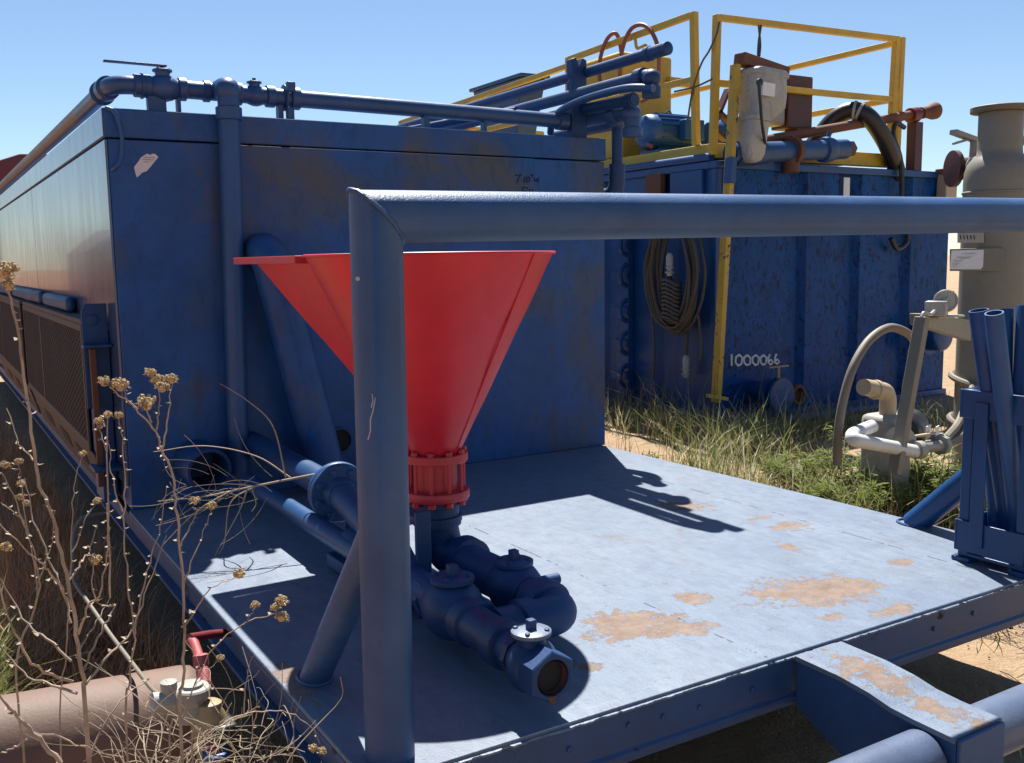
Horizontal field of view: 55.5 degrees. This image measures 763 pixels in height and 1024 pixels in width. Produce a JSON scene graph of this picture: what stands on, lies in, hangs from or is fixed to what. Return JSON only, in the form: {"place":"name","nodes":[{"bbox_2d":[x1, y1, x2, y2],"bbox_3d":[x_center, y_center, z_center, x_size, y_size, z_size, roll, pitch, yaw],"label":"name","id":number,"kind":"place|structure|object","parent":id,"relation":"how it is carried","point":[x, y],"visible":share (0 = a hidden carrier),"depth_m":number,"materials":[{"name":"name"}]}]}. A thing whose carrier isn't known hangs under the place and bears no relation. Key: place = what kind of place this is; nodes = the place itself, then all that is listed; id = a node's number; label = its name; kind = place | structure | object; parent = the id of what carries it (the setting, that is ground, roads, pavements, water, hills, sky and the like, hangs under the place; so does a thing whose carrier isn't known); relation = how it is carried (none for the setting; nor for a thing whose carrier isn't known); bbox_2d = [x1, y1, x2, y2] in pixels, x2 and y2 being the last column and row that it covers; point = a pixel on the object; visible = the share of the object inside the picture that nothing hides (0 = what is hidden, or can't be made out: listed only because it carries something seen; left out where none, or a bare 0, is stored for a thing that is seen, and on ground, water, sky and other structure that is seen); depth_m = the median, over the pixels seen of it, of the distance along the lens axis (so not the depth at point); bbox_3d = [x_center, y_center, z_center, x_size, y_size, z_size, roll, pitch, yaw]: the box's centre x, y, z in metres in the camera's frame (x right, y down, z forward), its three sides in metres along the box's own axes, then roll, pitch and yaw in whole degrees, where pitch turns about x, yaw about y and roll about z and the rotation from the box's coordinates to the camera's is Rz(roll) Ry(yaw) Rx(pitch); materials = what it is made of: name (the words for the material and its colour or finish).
{"place":"outdoors","nodes":[
{"label":"outdoors","id":0,"kind":"place"},
{"bbox_2d":[0,556,132,694],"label":"green grass","id":1,"kind":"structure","parent":0,"point":[3,657],"depth_m":3.10,"materials":[{"name":"green plant"}]},
{"bbox_2d":[0,410,226,693],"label":"dry grass","id":2,"kind":"structure","parent":0,"point":[118,624],"depth_m":3.85,"materials":[{"name":"brown plant"}]},
{"bbox_2d":[0,255,1023,762],"bbox_3d":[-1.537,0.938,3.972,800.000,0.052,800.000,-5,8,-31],"label":"ground","id":3,"kind":"structure","parent":0,"point":[790,733],"depth_m":3.46,"materials":[{"name":"beige sand"}]},
{"bbox_2d":[0,154,46,194],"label":"maroon trailer","id":4,"kind":"object","parent":3,"relation":"on","point":[8,165],"visible":0.01,"depth_m":14.99,"materials":[{"name":"paint"}]},
{"bbox_2d":[0,458,54,762],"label":"dry weed","id":5,"kind":"object","parent":3,"relation":"on","point":[6,464],"visible":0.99,"depth_m":1.22,"materials":[{"name":"brown plant"}]},
{"bbox_2d":[0,694,111,762],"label":"dry weed","id":6,"kind":"object","parent":3,"relation":"on","point":[56,756],"visible":1,"depth_m":0.96,"materials":[{"name":"brown plant"}]},
{"bbox_2d":[59,450,101,758],"bbox_3d":[-0.572,0.667,1.355,0.033,1.162,0.092,4,8,32],"label":"dry weed","id":7,"kind":"object","parent":3,"relation":"on","point":[96,500],"visible":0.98,"depth_m":1.30,"materials":[{"name":"brown plant"}]},
{"bbox_2d":[0,261,166,762],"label":"dry weed","id":8,"kind":"object","parent":3,"relation":"on","point":[8,269],"visible":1,"depth_m":1.06,"materials":[{"name":"brown plant"}]},
{"bbox_2d":[0,665,196,762],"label":"steel cylinder","id":9,"kind":"object","parent":3,"relation":"on","point":[39,710],"visible":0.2,"depth_m":2.50,"materials":[{"name":"pink paint"}]},
{"bbox_2d":[71,510,158,691],"bbox_3d":[-1.235,0.623,2.946,0.171,0.218,1.321,-4,8,-26],"label":"bent rod","id":10,"kind":"object","parent":9,"relation":"on","point":[141,675],"visible":0.87,"depth_m":2.95,"materials":[{"name":"grey metal"}]},
{"bbox_2d":[92,411,167,762],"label":"dry weed","id":11,"kind":"object","parent":3,"relation":"on","point":[99,422],"visible":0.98,"depth_m":1.21,"materials":[{"name":"brown plant"}]},
{"bbox_2d":[97,368,245,762],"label":"dry weed","id":12,"kind":"object","parent":3,"relation":"on","point":[143,401],"visible":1,"depth_m":1.15,"materials":[{"name":"brown plant"}]},
{"bbox_2d":[26,647,342,762],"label":"dry twigs","id":13,"kind":"object","parent":3,"relation":"on","point":[196,744],"visible":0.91,"depth_m":2.18,"materials":[{"name":"brown plant"}]},
{"bbox_2d":[150,629,239,762],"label":"valve set","id":14,"kind":"object","parent":3,"relation":"on","point":[201,707],"visible":0.81,"depth_m":2.38,"materials":[{"name":"grey metal"}]},
{"bbox_2d":[165,594,288,762],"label":"dry weed","id":15,"kind":"object","parent":3,"relation":"on","point":[280,600],"visible":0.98,"depth_m":1.48,"materials":[{"name":"brown plant"}]},
{"bbox_2d":[186,642,325,762],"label":"dry weed","id":16,"kind":"object","parent":3,"relation":"on","point":[313,748],"visible":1,"depth_m":1.55,"materials":[{"name":"brown plant"}]},
{"bbox_2d":[0,59,1023,762],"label":"skid tank","id":17,"kind":"object","parent":3,"relation":"on","point":[708,601],"visible":0.98,"depth_m":3.48,"materials":[{"name":"blue metal"}]},
{"bbox_2d":[149,383,314,556],"bbox_3d":[-0.934,0.317,3.268,0.672,0.614,0.138,-4,8,-25],"label":"dead branch","id":18,"kind":"object","parent":17,"relation":"on","point":[263,484],"visible":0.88,"depth_m":3.25,"materials":[{"name":"beige plant"}]},
{"bbox_2d":[233,251,576,704],"bbox_3d":[-0.389,0.097,3.130,0.725,1.005,2.419,-5,8,-31],"label":"mud hopper","id":19,"kind":"object","parent":17,"relation":"on","point":[465,311],"visible":0.89,"depth_m":2.65,"materials":[{"name":"red paint"}]},
{"bbox_2d":[395,41,672,192],"bbox_3d":[-0.373,-1.333,5.567,1.019,0.719,3.256,-5,8,-31],"label":"discharge manifold","id":20,"kind":"object","parent":17,"relation":"attached to","point":[615,115],"visible":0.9,"depth_m":4.84,"materials":[{"name":"blue paint"}]},
{"bbox_2d":[951,387,1023,578],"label":"pipe rack","id":21,"kind":"object","parent":17,"relation":"on","point":[976,537],"visible":0.83,"depth_m":3.03,"materials":[{"name":"blue metal"}]},
{"bbox_2d":[968,308,1008,530],"bbox_3d":[1.517,0.162,3.051,0.223,0.786,0.060,-3,7,-15],"label":"loose pipe","id":22,"kind":"object","parent":21,"relation":"in","point":[979,337],"visible":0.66,"depth_m":3.02,"materials":[{"name":"blue metal"}]},
{"bbox_2d":[985,452,997,527],"bbox_3d":[1.539,0.326,3.115,0.108,0.437,0.044,-4,8,-22],"label":"loose pipe","id":23,"kind":"object","parent":21,"relation":"in","point":[991,515],"visible":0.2,"depth_m":3.11,"materials":[{"name":"blue metal"}]},
{"bbox_2d":[984,310,1019,532],"bbox_3d":[1.517,0.171,2.976,0.288,0.788,0.054,-6,9,-36],"label":"loose pipe","id":24,"kind":"object","parent":21,"relation":"in","point":[998,350],"visible":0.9,"depth_m":2.92,"materials":[{"name":"blue metal"}]},
{"bbox_2d":[996,308,1014,378],"bbox_3d":[1.583,0.151,3.142,0.054,0.772,0.089,-1,7,1],"label":"loose pipe","id":25,"kind":"object","parent":21,"relation":"in","point":[1009,315],"visible":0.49,"depth_m":3.09,"materials":[{"name":"blue metal"}]},
{"bbox_2d":[1012,305,1023,452],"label":"loose pipe","id":26,"kind":"object","parent":21,"relation":"in","point":[1018,377],"visible":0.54,"depth_m":3.07,"materials":[{"name":"blue paint"}]},
{"bbox_2d":[3,444,1022,673],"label":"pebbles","id":27,"kind":"object","parent":3,"relation":"on","point":[1019,625],"visible":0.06,"depth_m":3.65,"materials":[{"name":"brown stone"}]},
{"bbox_2d":[642,449,662,458],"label":"leafy weed","id":28,"kind":"object","parent":3,"relation":"on","point":[657,456],"depth_m":5.88,"materials":[{"name":"green plant"}]},
{"bbox_2d":[706,52,789,402],"bbox_3d":[1.951,-1.224,7.878,0.833,2.786,0.380,-8,10,-43],"label":"post","id":29,"kind":"object","parent":3,"relation":"on","point":[757,96],"visible":0.98,"depth_m":7.75,"materials":[{"name":"metal"}]},
{"bbox_2d":[600,131,952,425],"bbox_3d":[0.545,-1.416,12.598,3.241,2.456,9.905,-5,8,-31],"label":"corrugated tank","id":30,"kind":"object","parent":3,"relation":"on","point":[818,310],"visible":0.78,"depth_m":8.66,"materials":[{"name":"blue metal"}]},
{"bbox_2d":[469,72,549,133],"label":"pipes","id":31,"kind":"object","parent":30,"relation":"on","point":[523,129],"visible":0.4,"depth_m":11.42,"materials":[{"name":"blue metal"}]},
{"bbox_2d":[398,11,700,145],"bbox_3d":[0.979,-2.876,11.054,2.275,1.086,5.805,-5,8,-31],"label":"platform railing","id":32,"kind":"object","parent":30,"relation":"on","point":[692,17],"visible":0.41,"depth_m":8.37,"materials":[{"name":"yellow metal"}]},
{"bbox_2d":[597,23,660,147],"bbox_3d":[1.103,-2.641,8.796,0.246,1.098,0.828,-5,8,-31],"label":"orange hose","id":33,"kind":"object","parent":32,"relation":"hanging from","point":[625,39],"visible":0.58,"depth_m":8.69,"materials":[{"name":"rubber"}]},
{"bbox_2d":[633,35,647,49],"bbox_3d":[1.136,-2.992,8.579,0.028,0.155,0.194,-5,8,-31],"label":"rail hook","id":34,"kind":"object","parent":32,"relation":"hanging from","point":[639,47],"visible":0.84,"depth_m":8.62,"materials":[{"name":"yellow paint"}]},
{"bbox_2d":[674,21,719,118],"bbox_3d":[1.452,-2.523,7.885,0.294,0.712,0.401,-5,8,-31],"label":"hanging cord","id":35,"kind":"object","parent":32,"relation":"hanging from","point":[702,61],"visible":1,"depth_m":7.85,"materials":[{"name":"rubber"}]},
{"bbox_2d":[586,52,690,159],"bbox_3d":[1.207,-2.634,9.518,0.890,0.980,0.740,-5,8,-31],"label":"pump guard","id":36,"kind":"object","parent":30,"relation":"on","point":[662,104],"visible":0.23,"depth_m":9.23,"materials":[{"name":"yellow paint"}]},
{"bbox_2d":[635,110,703,154],"bbox_3d":[1.454,-2.267,8.861,0.620,0.406,0.436,-5,8,-31],"label":"electric motor","id":37,"kind":"object","parent":30,"relation":"on","point":[665,131],"visible":0.66,"depth_m":8.72,"materials":[{"name":"blue paint"}]},
{"bbox_2d":[643,238,706,379],"bbox_3d":[1.356,-0.755,8.231,0.152,1.570,0.736,-5,8,-31],"label":"cable coil","id":38,"kind":"object","parent":30,"relation":"hanging from","point":[662,317],"visible":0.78,"depth_m":8.18,"materials":[{"name":"black plastic"}]},
{"bbox_2d":[665,253,673,296],"bbox_3d":[1.328,-0.898,8.191,0.079,0.364,0.079,-5,8,-31],"label":"cable plug","id":39,"kind":"object","parent":38,"relation":"hanging from","point":[669,264],"visible":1,"depth_m":8.16,"materials":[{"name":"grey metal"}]},
{"bbox_2d":[681,331,690,377],"bbox_3d":[1.476,-0.230,8.241,0.079,0.401,0.079,-5,8,-31],"label":"cable plug","id":40,"kind":"object","parent":38,"relation":"hanging from","point":[685,363],"visible":0.98,"depth_m":8.23,"materials":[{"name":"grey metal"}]},
{"bbox_2d":[701,119,726,144],"bbox_3d":[2.063,-2.315,9.164,0.500,0.406,0.426,-5,8,-31],"label":"electric motor","id":41,"kind":"object","parent":30,"relation":"on","point":[722,126],"visible":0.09,"depth_m":9.07,"materials":[{"name":"blue paint"}]},
{"bbox_2d":[718,88,728,141],"bbox_3d":[2.210,-2.325,8.719,1.126,0.536,0.070,-5,8,-31],"label":"cross brace","id":42,"kind":"object","parent":30,"relation":"on","point":[722,114],"visible":0.18,"depth_m":8.46,"materials":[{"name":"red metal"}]},
{"bbox_2d":[671,14,905,154],"bbox_3d":[1.679,-2.690,9.984,2.390,1.161,3.685,-5,8,-31],"label":"platform railing","id":43,"kind":"object","parent":30,"relation":"on","point":[893,100],"visible":0.62,"depth_m":8.61,"materials":[{"name":"yellow metal"}]},
{"bbox_2d":[757,25,761,56],"bbox_3d":[2.015,-2.766,7.933,0.036,0.313,0.196,1,8,17],"label":"hanging cord","id":44,"kind":"object","parent":43,"relation":"hanging from","point":[759,41],"visible":0.95,"depth_m":7.96,"materials":[{"name":"black rubber"}]},
{"bbox_2d":[769,74,812,131],"bbox_3d":[2.389,-2.288,8.479,0.440,0.716,0.200,-5,8,-31],"label":"control box","id":45,"kind":"object","parent":30,"relation":"on","point":[795,113],"visible":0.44,"depth_m":8.40,"materials":[{"name":"red metal"}]},
{"bbox_2d":[767,102,942,170],"bbox_3d":[3.079,-2.249,8.730,2.280,0.654,0.160,-5,8,-31],"label":"rusty pipe","id":46,"kind":"object","parent":30,"relation":"on","point":[912,117],"visible":0.94,"depth_m":9.07,"materials":[{"name":"metal"}]},
{"bbox_2d":[807,101,905,180],"bbox_3d":[3.213,-2.188,8.867,1.064,0.694,0.421,-3,7,-15],"label":"black hose","id":47,"kind":"object","parent":30,"relation":"on","point":[870,119],"visible":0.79,"depth_m":8.73,"materials":[{"name":"rubber"}]},
{"bbox_2d":[889,121,909,250],"bbox_3d":[3.589,-1.802,8.989,0.288,1.184,0.065,-5,8,-31],"label":"black cable","id":48,"kind":"object","parent":30,"relation":"hanging from","point":[895,124],"visible":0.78,"depth_m":8.96,"materials":[{"name":"rubber"}]},
{"bbox_2d":[935,169,956,196],"bbox_3d":[4.177,-1.807,9.334,0.210,0.455,0.135,-5,8,-31],"label":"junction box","id":49,"kind":"object","parent":30,"relation":"attached to","point":[943,189],"visible":0.3,"depth_m":9.29,"materials":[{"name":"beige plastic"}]},
{"bbox_2d":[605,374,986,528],"bbox_3d":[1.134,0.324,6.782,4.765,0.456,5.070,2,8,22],"label":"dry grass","id":50,"kind":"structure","parent":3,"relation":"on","point":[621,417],"depth_m":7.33,"materials":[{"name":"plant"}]},
{"bbox_2d":[751,445,857,491],"bbox_3d":[1.655,0.515,5.624,0.553,0.332,0.525,-5,8,-31],"label":"leafy weed","id":51,"kind":"object","parent":3,"relation":"on","point":[777,467],"visible":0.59,"depth_m":5.56,"materials":[{"name":"green plant"}]},
{"bbox_2d":[607,446,1023,682],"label":"straw litter","id":52,"kind":"object","parent":3,"relation":"on","point":[1017,653],"visible":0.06,"depth_m":3.27,"materials":[{"name":"beige plant"}]},
{"bbox_2d":[819,424,860,501],"bbox_3d":[1.801,0.486,5.211,0.327,0.486,0.289,3,8,27],"label":"leafy weed","id":53,"kind":"object","parent":3,"relation":"on","point":[852,472],"visible":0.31,"depth_m":5.18,"materials":[{"name":"green plant"}]},
{"bbox_2d":[793,468,908,510],"bbox_3d":[1.712,0.612,4.971,0.574,0.338,0.379,1,7,14],"label":"leafy weed","id":54,"kind":"object","parent":3,"relation":"on","point":[872,483],"visible":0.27,"depth_m":4.90,"materials":[{"name":"green plant"}]},
{"bbox_2d":[857,463,948,516],"bbox_3d":[1.995,0.599,4.906,0.519,0.334,0.515,-1,7,-1],"label":"leafy weed","id":55,"kind":"object","parent":3,"relation":"on","point":[908,498],"visible":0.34,"depth_m":4.84,"materials":[{"name":"green plant"}]},
{"bbox_2d":[909,448,960,494],"bbox_3d":[2.245,0.501,5.543,0.462,0.373,0.551,-5,8,-31],"label":"leafy weed","id":56,"kind":"object","parent":3,"relation":"on","point":[935,461],"visible":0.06,"depth_m":5.45,"materials":[{"name":"green plant"}]},
{"bbox_2d":[933,458,961,478],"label":"leafy weed","id":57,"kind":"object","parent":3,"relation":"on","point":[958,464],"visible":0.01,"depth_m":5.41,"materials":[{"name":"green plant"}]},
{"bbox_2d":[910,457,985,514],"bbox_3d":[2.306,0.574,5.131,0.519,0.340,0.533,-5,8,-31],"label":"leafy weed","id":58,"kind":"object","parent":3,"relation":"on","point":[940,469],"visible":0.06,"depth_m":5.22,"materials":[{"name":"green plant"}]},
{"bbox_2d":[0,0,1023,254],"label":"sky","id":59,"kind":"structure","parent":0,"point":[961,56],"materials":[{"name":"blue"}]},
{"bbox_2d":[605,346,835,470],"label":"green grass","id":60,"kind":"structure","parent":0,"point":[693,412],"depth_m":7.67,"materials":[{"name":"green plant"}]},
{"bbox_2d":[605,376,986,529],"bbox_3d":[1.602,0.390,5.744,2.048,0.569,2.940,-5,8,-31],"label":"green grass","id":61,"kind":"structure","parent":0,"point":[696,453],"depth_m":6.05,"materials":[{"name":"green plant"}]},
{"bbox_2d":[832,323,911,465],"bbox_3d":[1.908,0.037,4.989,0.873,0.672,0.103,-8,10,-43],"label":"arched hose","id":62,"kind":"object","parent":61,"relation":"on","point":[869,340],"visible":0.84,"depth_m":4.75,"materials":[{"name":"grey rubber"}]},
{"bbox_2d":[845,379,952,504],"bbox_3d":[1.913,0.311,4.910,0.363,0.665,0.944,6,10,42],"label":"water pump","id":63,"kind":"object","parent":61,"relation":"on","point":[871,434],"visible":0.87,"depth_m":4.94,"materials":[{"name":"grey metal"}]},
{"bbox_2d":[887,289,970,474],"bbox_3d":[2.258,-0.038,5.064,0.188,0.891,1.129,5,9,40],"label":"winch arm","id":64,"kind":"object","parent":63,"relation":"attached to","point":[935,316],"visible":1,"depth_m":4.75},
{"bbox_2d":[701,631,1022,762],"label":"dry grass","id":65,"kind":"structure","parent":0,"point":[977,686],"depth_m":2.90,"materials":[{"name":"plant"}]},
{"bbox_2d":[944,102,1023,476],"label":"separator tower","id":66,"kind":"structure","parent":0,"point":[989,267],"depth_m":5.79,"materials":[{"name":"beige metal"}]},
{"bbox_2d":[943,129,976,186],"bbox_3d":[2.888,-1.409,6.141,0.267,0.347,0.365,1,7,13],"label":"gate valve","id":67,"kind":"object","parent":66,"relation":"attached to","point":[956,162],"visible":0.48,"depth_m":6.14,"materials":[{"name":"red metal"}]},
{"bbox_2d":[944,370,977,444],"bbox_3d":[2.664,0.203,5.814,1.267,0.449,0.473,-7,9,-40],"label":"grey hose","id":68,"kind":"object","parent":66,"relation":"attached to","point":[954,428],"visible":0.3,"depth_m":5.53,"materials":[{"name":"grey rubber"}]}
]}

